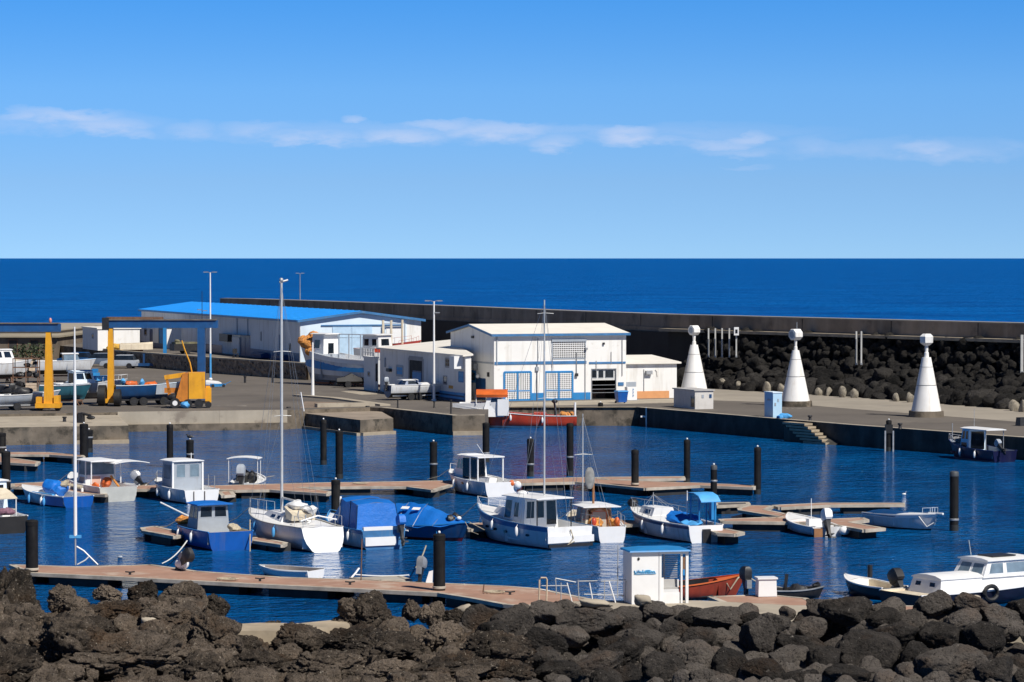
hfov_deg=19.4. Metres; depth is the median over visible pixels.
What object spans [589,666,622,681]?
boulder
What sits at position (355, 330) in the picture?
sliding door
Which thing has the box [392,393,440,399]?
boat trailer
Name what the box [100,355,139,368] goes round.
parked car
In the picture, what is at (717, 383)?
boulder
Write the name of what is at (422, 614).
boulder
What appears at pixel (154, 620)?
boulder
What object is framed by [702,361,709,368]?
boulder
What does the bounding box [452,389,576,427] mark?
boat
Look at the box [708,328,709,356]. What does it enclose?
wall post
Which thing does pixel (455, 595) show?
floating dock
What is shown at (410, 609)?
boulder
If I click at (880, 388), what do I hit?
boulder
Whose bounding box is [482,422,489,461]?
piling
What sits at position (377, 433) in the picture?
tide ledge
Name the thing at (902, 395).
boulder
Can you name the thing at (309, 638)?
boulder
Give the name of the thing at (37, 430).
slip
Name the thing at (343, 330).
sliding door
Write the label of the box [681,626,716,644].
boulder
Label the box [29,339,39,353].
doorway
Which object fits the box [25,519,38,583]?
piling
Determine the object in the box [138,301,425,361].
warehouse
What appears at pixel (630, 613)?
boulder
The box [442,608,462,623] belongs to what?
boulder
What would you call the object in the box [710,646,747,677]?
boulder
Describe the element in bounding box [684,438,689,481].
piling
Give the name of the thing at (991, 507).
harbour water
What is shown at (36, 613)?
lava rubble
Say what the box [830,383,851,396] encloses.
boulder
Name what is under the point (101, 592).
boulder
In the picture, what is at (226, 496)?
dock finger
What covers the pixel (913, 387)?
boulder
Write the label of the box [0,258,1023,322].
open sea
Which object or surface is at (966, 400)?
boulder
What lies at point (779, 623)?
boulder
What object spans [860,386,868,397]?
boulder
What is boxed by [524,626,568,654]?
boulder
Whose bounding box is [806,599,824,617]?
boulder
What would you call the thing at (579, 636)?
wall filling
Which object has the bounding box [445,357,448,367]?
window
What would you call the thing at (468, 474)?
boat
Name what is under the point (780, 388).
kerb stone
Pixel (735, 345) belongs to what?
wall post
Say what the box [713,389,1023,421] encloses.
quay margin
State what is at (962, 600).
boulder
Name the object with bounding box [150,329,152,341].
door
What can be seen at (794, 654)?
boulder
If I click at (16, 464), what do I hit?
floating dock
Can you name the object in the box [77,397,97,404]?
boat stand
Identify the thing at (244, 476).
boat
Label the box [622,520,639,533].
dock finger
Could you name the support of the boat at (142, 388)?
on the boat trailer at (134, 401)
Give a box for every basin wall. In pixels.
[117,411,218,424]
[219,410,286,422]
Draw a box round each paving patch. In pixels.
[300,401,344,407]
[342,391,673,406]
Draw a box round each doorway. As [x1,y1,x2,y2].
[8,339,17,353]
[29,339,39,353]
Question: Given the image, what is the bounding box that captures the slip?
[0,415,128,444]
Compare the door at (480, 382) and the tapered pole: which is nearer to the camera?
the door at (480, 382)
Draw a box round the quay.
[639,388,1023,459]
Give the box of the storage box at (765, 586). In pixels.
[754,576,777,596]
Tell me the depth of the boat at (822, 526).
145.69 m
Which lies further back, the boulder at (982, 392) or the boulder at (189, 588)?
the boulder at (982, 392)
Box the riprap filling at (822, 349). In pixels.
[683,326,1023,407]
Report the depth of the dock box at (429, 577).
120.33 m
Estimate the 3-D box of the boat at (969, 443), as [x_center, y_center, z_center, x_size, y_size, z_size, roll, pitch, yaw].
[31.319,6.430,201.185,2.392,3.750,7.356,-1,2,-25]
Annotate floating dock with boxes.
[0,452,85,463]
[0,456,40,470]
[9,564,590,610]
[11,481,107,502]
[136,477,755,501]
[718,505,885,537]
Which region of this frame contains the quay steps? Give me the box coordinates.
[782,421,838,444]
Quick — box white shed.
[81,326,140,350]
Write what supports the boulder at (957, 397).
on the riprap slope
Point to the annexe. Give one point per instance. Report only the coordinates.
(650, 376)
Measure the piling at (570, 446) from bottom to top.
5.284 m
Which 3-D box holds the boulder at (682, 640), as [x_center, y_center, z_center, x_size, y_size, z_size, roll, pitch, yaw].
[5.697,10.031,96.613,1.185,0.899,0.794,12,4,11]
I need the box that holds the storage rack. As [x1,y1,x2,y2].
[12,358,39,386]
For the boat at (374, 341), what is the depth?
288.71 m
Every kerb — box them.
[292,394,389,405]
[314,402,374,406]
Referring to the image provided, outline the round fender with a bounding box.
[175,558,188,569]
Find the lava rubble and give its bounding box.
[0,593,514,681]
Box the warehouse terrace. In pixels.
[60,342,310,379]
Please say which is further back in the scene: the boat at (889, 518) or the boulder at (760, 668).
the boat at (889, 518)
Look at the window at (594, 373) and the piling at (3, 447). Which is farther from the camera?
the window at (594, 373)
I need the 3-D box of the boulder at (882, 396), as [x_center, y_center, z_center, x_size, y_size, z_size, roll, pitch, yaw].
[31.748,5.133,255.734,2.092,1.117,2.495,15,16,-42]
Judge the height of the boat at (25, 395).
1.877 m
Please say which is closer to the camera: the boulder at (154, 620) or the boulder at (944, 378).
the boulder at (154, 620)
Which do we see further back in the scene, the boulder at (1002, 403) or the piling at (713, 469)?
the boulder at (1002, 403)
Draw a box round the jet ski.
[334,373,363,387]
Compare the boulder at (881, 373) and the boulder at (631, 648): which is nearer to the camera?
the boulder at (631, 648)
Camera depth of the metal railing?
109.46 m
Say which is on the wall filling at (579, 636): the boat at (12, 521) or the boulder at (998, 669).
the boulder at (998, 669)
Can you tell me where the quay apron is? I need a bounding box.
[0,359,680,434]
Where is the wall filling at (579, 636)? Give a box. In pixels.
[458,596,1023,681]
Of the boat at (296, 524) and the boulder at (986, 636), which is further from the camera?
the boat at (296, 524)
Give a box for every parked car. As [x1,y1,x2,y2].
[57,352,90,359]
[85,353,107,363]
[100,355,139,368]
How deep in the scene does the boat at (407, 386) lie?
253.66 m
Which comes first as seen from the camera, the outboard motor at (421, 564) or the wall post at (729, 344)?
the outboard motor at (421, 564)
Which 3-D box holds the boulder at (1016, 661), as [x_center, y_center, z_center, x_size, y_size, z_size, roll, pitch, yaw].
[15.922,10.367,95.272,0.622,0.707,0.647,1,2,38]
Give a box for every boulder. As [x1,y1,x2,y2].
[0,566,40,607]
[0,641,43,681]
[32,612,107,662]
[47,583,76,612]
[69,630,189,681]
[84,599,144,619]
[88,615,115,632]
[92,584,122,601]
[127,579,157,601]
[138,603,197,624]
[138,619,159,626]
[161,580,205,602]
[168,650,223,680]
[186,611,243,651]
[207,593,230,616]
[223,648,292,672]
[238,634,263,649]
[265,620,280,622]
[270,622,329,652]
[277,649,366,676]
[322,624,376,650]
[337,597,356,621]
[341,629,424,659]
[344,589,391,628]
[364,657,406,677]
[401,599,420,622]
[406,650,500,679]
[417,604,429,622]
[418,620,462,650]
[426,601,444,627]
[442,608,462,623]
[460,603,497,629]
[463,630,536,666]
[475,619,510,632]
[479,659,535,681]
[490,604,534,634]
[501,677,516,681]
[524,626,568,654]
[528,600,564,625]
[532,646,562,668]
[534,660,580,681]
[542,672,558,681]
[555,607,624,634]
[575,650,623,681]
[588,630,620,644]
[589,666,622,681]
[597,635,620,650]
[604,636,644,665]
[609,606,642,629]
[615,664,639,681]
[621,620,652,630]
[622,629,665,650]
[635,663,644,681]
[639,646,655,662]
[641,651,684,681]
[643,602,673,621]
[658,619,687,637]
[670,639,715,668]
[674,607,701,627]
[677,367,684,378]
[677,376,682,386]
[677,638,689,642]
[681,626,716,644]
[690,669,720,681]
[692,606,744,628]
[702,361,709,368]
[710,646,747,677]
[712,377,725,388]
[723,379,734,389]
[724,357,739,371]
[729,381,741,389]
[736,377,749,382]
[739,611,759,626]
[739,618,777,652]
[740,380,756,390]
[740,658,785,679]
[745,356,768,370]
[745,372,757,380]
[752,374,766,381]
[756,365,769,372]
[757,612,790,634]
[762,369,773,377]
[766,370,782,377]
[766,377,775,382]
[768,644,808,667]
[773,377,785,385]
[775,634,826,646]
[782,668,818,681]
[792,609,833,635]
[805,377,816,394]
[805,645,840,666]
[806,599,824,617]
[811,367,836,377]
[811,384,825,394]
[816,376,829,384]
[818,596,872,626]
[821,387,827,394]
[822,663,871,681]
[824,382,834,387]
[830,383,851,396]
[833,610,873,635]
[835,628,901,668]
[843,371,853,374]
[844,377,863,386]
[851,383,865,396]
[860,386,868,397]
[865,607,901,627]
[869,381,879,388]
[871,392,888,399]
[872,622,919,649]
[873,367,892,380]
[873,382,890,392]
[876,383,887,392]
[885,375,900,386]
[889,387,903,399]
[891,391,906,400]
[898,640,929,663]
[900,608,935,628]
[907,385,915,390]
[914,643,987,681]
[915,590,952,616]
[916,621,959,648]
[931,676,944,681]
[935,375,948,383]
[937,374,945,382]
[938,389,947,395]
[939,395,949,403]
[942,378,961,385]
[943,607,981,629]
[946,603,959,613]
[950,390,966,404]
[953,592,988,609]
[959,621,1005,658]
[963,393,970,405]
[965,395,982,406]
[967,388,994,397]
[972,656,1012,681]
[978,606,1023,628]
[979,391,998,406]
[980,650,992,659]
[981,383,992,388]
[994,385,1015,394]
[994,394,1018,407]
[996,398,1010,408]
[1005,598,1023,621]
[1009,656,1021,669]
[1014,668,1023,681]
[1015,655,1023,667]
[1019,629,1023,641]
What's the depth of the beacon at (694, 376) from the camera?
258.47 m
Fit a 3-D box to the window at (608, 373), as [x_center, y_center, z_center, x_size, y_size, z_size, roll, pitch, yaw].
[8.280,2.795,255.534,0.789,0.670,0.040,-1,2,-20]
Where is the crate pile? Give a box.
[92,369,99,375]
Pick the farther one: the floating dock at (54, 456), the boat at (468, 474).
the floating dock at (54, 456)
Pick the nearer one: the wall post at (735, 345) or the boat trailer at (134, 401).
the boat trailer at (134, 401)
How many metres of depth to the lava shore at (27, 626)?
94.05 m
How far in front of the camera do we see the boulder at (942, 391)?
249.17 m
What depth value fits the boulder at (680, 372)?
281.96 m
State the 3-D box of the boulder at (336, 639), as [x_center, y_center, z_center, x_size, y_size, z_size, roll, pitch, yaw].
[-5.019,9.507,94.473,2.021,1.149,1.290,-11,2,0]
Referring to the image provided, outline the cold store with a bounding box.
[140,328,180,348]
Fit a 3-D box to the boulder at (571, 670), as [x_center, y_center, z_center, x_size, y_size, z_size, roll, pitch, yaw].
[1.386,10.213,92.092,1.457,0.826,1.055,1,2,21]
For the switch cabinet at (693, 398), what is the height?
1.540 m
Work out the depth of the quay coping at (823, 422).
220.02 m
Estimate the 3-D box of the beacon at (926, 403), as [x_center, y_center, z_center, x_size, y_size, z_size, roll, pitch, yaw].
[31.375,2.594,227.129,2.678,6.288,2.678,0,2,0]
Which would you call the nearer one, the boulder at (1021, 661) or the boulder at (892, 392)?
the boulder at (1021, 661)
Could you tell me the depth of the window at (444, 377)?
253.96 m
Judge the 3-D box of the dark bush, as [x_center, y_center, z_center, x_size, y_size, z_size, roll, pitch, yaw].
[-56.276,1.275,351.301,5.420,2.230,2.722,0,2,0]
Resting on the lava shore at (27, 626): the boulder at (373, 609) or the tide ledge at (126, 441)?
the boulder at (373, 609)
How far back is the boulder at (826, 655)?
93.75 m
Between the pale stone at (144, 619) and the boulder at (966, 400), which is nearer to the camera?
the pale stone at (144, 619)
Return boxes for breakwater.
[220,298,1023,369]
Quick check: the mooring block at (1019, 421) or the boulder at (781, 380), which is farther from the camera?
the boulder at (781, 380)
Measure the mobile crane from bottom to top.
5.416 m
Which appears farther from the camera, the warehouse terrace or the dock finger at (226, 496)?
the warehouse terrace
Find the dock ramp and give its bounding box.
[707,595,808,605]
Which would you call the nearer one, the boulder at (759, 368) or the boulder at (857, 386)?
the boulder at (857, 386)
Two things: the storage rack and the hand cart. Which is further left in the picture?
the storage rack
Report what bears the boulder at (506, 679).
on the lava shore at (27, 626)
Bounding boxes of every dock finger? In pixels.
[140,526,183,545]
[218,491,235,501]
[251,537,290,551]
[349,576,411,580]
[466,522,486,537]
[597,476,685,481]
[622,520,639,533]
[711,528,744,543]
[716,502,750,513]
[773,503,904,514]
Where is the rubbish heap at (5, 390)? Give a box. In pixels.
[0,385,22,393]
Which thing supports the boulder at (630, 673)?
on the wall filling at (579, 636)
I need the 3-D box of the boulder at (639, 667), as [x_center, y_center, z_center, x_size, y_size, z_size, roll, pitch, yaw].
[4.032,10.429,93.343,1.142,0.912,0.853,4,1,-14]
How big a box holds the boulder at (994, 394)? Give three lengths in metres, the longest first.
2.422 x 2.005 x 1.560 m
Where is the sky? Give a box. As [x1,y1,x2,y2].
[0,0,1023,257]
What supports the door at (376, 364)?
in the utility block at (371, 373)
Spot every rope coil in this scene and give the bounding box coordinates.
[217,577,238,579]
[484,590,504,592]
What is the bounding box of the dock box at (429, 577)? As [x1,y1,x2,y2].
[426,570,432,582]
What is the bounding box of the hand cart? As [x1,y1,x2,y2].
[210,381,230,386]
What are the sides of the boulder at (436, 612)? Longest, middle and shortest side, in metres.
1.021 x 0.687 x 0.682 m
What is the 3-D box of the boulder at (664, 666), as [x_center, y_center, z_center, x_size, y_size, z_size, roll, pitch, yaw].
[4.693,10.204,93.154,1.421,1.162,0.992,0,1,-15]
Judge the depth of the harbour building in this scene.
254.22 m
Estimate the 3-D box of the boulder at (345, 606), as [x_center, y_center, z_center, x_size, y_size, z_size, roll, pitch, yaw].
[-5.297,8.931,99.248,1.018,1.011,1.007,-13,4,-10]
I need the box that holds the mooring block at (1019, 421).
[1015,417,1023,425]
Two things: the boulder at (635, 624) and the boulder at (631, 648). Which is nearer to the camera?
the boulder at (631, 648)
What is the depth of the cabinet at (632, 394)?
252.87 m
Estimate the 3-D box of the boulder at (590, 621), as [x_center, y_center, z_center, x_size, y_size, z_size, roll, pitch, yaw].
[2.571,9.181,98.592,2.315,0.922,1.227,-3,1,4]
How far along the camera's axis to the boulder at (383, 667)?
88.16 m
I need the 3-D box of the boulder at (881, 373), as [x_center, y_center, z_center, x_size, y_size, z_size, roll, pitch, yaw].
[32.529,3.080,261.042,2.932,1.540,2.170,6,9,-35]
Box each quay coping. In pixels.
[380,407,483,415]
[639,407,1023,437]
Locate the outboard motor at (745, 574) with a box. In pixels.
[739,566,751,594]
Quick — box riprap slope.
[698,340,1023,379]
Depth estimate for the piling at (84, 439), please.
198.32 m
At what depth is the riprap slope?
258.81 m
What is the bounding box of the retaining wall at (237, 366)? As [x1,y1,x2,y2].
[100,348,306,379]
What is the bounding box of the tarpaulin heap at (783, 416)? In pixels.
[776,413,791,418]
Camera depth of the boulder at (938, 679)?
90.63 m
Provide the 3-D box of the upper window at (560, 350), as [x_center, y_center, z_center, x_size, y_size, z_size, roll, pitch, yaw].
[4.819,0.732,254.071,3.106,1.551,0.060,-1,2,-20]
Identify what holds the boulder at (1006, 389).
on the riprap slope
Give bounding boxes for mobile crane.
[164,341,211,407]
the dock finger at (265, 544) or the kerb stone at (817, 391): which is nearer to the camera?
the dock finger at (265, 544)
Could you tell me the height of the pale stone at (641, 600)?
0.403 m
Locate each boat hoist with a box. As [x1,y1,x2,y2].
[0,318,61,410]
[97,317,217,405]
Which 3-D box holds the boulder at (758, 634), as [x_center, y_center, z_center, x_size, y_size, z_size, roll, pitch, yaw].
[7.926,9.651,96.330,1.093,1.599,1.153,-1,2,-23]
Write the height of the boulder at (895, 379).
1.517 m
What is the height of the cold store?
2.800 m
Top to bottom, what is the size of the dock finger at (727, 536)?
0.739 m
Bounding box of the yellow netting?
[106,343,119,349]
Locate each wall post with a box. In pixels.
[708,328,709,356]
[714,328,715,356]
[721,328,722,356]
[728,328,729,356]
[735,335,736,356]
[855,331,856,364]
[860,331,861,364]
[1020,335,1023,372]
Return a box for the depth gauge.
[641,407,646,426]
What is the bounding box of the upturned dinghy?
[206,380,221,386]
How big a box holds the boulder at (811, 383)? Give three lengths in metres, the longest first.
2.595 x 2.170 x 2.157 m
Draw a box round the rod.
[360,539,362,579]
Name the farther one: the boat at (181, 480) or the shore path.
the boat at (181, 480)
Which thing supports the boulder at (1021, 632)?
on the lava shore at (27, 626)
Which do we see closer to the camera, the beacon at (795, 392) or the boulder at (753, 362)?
the beacon at (795, 392)
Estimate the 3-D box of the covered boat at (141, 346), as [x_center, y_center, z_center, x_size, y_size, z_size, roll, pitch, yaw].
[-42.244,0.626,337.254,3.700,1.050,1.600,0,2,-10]
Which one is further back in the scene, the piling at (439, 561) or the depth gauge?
the depth gauge
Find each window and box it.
[396,365,402,376]
[443,375,446,384]
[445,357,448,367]
[458,371,463,382]
[471,370,475,382]
[552,342,585,358]
[592,370,596,377]
[598,370,603,377]
[605,370,613,377]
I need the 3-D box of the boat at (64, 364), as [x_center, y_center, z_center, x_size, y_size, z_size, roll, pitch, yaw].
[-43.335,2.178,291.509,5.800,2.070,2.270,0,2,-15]
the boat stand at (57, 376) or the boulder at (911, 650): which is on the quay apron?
the boat stand at (57, 376)
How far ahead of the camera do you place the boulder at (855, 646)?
94.70 m
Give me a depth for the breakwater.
290.59 m
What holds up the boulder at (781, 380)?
on the riprap slope
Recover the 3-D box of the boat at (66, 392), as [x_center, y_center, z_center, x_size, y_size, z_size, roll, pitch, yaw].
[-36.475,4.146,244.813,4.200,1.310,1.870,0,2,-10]
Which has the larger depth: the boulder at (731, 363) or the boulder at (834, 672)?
the boulder at (731, 363)
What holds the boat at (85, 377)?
on the boat stand at (87, 398)
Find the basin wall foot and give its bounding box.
[128,423,287,431]
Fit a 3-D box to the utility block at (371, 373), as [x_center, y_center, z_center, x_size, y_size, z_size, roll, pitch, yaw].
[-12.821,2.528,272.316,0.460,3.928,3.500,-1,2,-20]
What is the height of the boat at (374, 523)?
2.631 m
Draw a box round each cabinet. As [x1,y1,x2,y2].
[625,387,636,400]
[672,387,714,408]
[764,391,782,417]
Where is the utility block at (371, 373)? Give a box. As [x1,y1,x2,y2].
[362,347,378,390]
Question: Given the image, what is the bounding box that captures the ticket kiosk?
[620,545,690,603]
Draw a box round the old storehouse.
[0,323,101,358]
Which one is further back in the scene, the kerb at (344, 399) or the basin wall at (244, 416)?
the kerb at (344, 399)
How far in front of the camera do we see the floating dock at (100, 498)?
168.25 m
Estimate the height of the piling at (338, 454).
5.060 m
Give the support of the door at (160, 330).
in the cold store
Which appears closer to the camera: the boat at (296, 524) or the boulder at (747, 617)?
the boulder at (747, 617)
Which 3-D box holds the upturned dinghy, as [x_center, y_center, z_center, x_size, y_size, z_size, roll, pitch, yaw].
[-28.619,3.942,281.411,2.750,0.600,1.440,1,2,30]
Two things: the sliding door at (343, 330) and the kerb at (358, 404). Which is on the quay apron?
the kerb at (358, 404)
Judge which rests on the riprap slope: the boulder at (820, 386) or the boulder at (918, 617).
the boulder at (820, 386)
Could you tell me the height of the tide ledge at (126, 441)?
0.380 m
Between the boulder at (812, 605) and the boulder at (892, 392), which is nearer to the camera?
the boulder at (812, 605)
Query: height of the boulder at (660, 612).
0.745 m
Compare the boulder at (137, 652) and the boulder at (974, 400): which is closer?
the boulder at (137, 652)
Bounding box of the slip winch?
[76,412,94,422]
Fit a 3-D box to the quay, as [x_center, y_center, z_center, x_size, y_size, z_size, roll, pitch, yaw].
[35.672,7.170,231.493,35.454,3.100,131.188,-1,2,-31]
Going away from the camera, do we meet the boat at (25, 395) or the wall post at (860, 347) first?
the boat at (25, 395)
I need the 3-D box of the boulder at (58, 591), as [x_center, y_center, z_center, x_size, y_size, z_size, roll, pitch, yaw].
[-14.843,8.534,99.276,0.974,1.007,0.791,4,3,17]
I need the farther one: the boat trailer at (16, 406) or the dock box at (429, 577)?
the boat trailer at (16, 406)
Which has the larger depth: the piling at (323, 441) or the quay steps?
the quay steps
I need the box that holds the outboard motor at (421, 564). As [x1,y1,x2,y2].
[416,556,426,581]
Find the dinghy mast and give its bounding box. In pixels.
[69,327,97,564]
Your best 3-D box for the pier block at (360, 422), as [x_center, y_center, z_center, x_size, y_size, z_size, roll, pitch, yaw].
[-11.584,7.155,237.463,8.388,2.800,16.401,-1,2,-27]
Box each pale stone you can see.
[141,617,155,622]
[457,604,469,610]
[579,599,612,607]
[634,594,651,605]
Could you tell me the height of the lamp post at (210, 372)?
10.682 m
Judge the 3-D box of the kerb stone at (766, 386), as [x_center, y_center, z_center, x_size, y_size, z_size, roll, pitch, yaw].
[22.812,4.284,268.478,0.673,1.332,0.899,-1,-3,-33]
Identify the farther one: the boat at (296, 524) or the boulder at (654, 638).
the boat at (296, 524)
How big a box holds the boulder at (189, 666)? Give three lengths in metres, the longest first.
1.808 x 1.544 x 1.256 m
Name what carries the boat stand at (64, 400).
on the quay apron
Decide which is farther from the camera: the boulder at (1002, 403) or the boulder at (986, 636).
the boulder at (1002, 403)
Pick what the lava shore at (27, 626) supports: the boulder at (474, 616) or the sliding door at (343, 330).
the boulder at (474, 616)
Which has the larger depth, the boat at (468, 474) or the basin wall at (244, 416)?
the basin wall at (244, 416)
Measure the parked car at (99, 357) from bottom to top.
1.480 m
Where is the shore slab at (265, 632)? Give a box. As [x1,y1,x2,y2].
[239,620,349,643]
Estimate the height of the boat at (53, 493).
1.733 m
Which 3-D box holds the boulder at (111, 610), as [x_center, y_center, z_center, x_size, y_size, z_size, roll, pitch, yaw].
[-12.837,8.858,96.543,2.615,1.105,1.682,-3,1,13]
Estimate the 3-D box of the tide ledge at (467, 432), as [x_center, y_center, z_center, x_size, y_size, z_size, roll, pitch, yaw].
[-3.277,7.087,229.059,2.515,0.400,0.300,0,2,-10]
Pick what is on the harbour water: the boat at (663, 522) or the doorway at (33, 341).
the boat at (663, 522)
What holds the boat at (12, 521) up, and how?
on the harbour water
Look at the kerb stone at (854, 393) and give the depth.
257.67 m
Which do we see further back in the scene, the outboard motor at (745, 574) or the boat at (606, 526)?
the boat at (606, 526)
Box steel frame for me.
[138,328,166,365]
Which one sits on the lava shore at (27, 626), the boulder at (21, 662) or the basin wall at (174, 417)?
the boulder at (21, 662)
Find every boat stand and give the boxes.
[0,377,16,382]
[43,375,67,381]
[61,399,82,405]
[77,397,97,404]
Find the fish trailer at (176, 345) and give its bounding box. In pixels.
[170,339,196,353]
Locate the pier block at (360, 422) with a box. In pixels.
[305,411,392,435]
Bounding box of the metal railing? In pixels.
[538,545,626,602]
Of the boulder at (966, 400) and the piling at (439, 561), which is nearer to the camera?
the piling at (439, 561)
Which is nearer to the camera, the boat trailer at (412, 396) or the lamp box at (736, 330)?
the boat trailer at (412, 396)
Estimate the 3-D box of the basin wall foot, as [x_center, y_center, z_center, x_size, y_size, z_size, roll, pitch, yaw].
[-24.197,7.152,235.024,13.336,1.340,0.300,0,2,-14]
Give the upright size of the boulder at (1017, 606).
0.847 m
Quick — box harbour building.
[446,323,630,400]
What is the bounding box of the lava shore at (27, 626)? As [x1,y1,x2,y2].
[0,594,1023,681]
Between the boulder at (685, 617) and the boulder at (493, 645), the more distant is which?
the boulder at (685, 617)
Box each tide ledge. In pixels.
[77,439,128,443]
[302,426,359,435]
[361,431,395,435]
[453,431,481,434]
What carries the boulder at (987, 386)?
on the riprap slope
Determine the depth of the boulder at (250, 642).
93.62 m
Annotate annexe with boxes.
[626,355,680,398]
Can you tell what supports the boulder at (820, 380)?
on the riprap slope
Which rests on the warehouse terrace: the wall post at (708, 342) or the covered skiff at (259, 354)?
the covered skiff at (259, 354)
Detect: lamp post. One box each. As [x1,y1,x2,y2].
[203,272,216,379]
[425,300,441,400]
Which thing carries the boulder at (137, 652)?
on the lava shore at (27, 626)
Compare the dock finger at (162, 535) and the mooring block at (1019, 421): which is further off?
the mooring block at (1019, 421)
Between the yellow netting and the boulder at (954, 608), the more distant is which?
the yellow netting
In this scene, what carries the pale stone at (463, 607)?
on the wall filling at (579, 636)
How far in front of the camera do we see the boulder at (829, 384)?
263.58 m
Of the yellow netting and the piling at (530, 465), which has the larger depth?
the yellow netting
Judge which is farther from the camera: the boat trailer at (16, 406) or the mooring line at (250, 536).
the boat trailer at (16, 406)
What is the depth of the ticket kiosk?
109.18 m
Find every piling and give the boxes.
[0,432,6,453]
[1,449,10,489]
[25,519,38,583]
[79,422,87,457]
[88,428,92,451]
[166,422,172,457]
[186,438,193,458]
[320,418,326,464]
[331,478,339,512]
[335,429,342,478]
[429,440,437,480]
[433,531,445,602]
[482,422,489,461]
[527,437,533,476]
[566,423,573,475]
[631,449,638,485]
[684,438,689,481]
[710,463,716,493]
[754,445,760,494]
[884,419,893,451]
[949,471,958,530]
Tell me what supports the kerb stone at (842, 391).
on the quay margin
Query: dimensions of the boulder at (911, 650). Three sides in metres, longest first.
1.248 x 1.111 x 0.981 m
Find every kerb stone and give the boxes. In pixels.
[762,381,770,391]
[777,383,783,391]
[814,388,821,394]
[826,387,831,395]
[839,386,846,397]
[849,388,858,397]
[893,393,898,401]
[906,392,913,401]
[1008,399,1019,410]
[1018,400,1023,411]
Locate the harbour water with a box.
[0,426,1023,628]
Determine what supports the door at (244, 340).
in the warehouse
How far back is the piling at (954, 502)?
148.46 m
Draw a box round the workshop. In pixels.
[376,340,472,401]
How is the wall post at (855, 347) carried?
on the breakwater
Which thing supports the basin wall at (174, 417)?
on the basin wall foot
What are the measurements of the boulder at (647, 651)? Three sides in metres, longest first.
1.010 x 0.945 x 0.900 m
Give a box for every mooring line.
[162,540,186,563]
[249,519,250,551]
[356,574,408,576]
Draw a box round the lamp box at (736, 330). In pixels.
[734,327,738,334]
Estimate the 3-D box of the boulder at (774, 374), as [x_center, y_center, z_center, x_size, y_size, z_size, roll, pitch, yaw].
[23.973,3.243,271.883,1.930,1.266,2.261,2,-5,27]
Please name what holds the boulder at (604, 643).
on the lava shore at (27, 626)
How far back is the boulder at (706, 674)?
91.54 m
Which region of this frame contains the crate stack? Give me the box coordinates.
[25,383,36,390]
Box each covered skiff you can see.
[252,351,267,357]
[272,354,287,359]
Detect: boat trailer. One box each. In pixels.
[0,403,34,409]
[122,397,190,405]
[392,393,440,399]
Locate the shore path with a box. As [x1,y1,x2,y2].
[528,600,1023,643]
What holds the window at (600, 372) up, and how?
in the harbour building
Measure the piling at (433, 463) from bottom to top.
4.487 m
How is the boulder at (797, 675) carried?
on the wall filling at (579, 636)
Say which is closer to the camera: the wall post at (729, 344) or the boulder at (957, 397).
the boulder at (957, 397)
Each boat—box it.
[0,349,31,377]
[0,383,59,406]
[0,478,27,533]
[9,479,93,507]
[35,353,95,373]
[39,384,90,399]
[54,370,127,397]
[60,457,149,501]
[114,378,179,400]
[119,342,152,350]
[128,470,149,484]
[139,453,218,503]
[157,500,253,550]
[227,455,271,484]
[229,278,343,552]
[259,564,324,577]
[297,331,379,386]
[321,496,408,549]
[353,320,420,358]
[383,377,440,397]
[395,502,492,540]
[429,444,520,496]
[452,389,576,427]
[461,300,593,549]
[559,414,626,542]
[612,491,723,542]
[679,574,781,599]
[762,498,849,537]
[777,574,823,598]
[844,565,907,599]
[861,507,943,529]
[879,542,1023,605]
[948,423,1016,462]
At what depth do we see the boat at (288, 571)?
126.72 m
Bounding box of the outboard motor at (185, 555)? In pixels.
[174,547,194,570]
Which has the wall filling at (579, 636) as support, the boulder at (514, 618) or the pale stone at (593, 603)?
the pale stone at (593, 603)
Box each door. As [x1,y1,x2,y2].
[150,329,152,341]
[158,328,162,348]
[240,334,249,356]
[332,327,351,354]
[352,327,371,354]
[376,364,377,380]
[412,370,421,381]
[476,378,485,399]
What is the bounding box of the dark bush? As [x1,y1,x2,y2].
[10,343,53,360]
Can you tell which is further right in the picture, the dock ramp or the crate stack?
the dock ramp
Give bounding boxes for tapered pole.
[311,342,313,394]
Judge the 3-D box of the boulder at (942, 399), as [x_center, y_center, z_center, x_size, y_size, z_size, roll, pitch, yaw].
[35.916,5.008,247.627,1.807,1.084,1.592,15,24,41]
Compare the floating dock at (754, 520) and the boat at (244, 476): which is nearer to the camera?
the floating dock at (754, 520)
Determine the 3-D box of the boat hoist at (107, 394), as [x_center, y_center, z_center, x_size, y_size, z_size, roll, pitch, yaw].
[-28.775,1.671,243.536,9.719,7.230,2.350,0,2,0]
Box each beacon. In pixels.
[681,325,706,388]
[782,329,811,406]
[909,334,943,417]
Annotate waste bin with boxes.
[614,390,628,402]

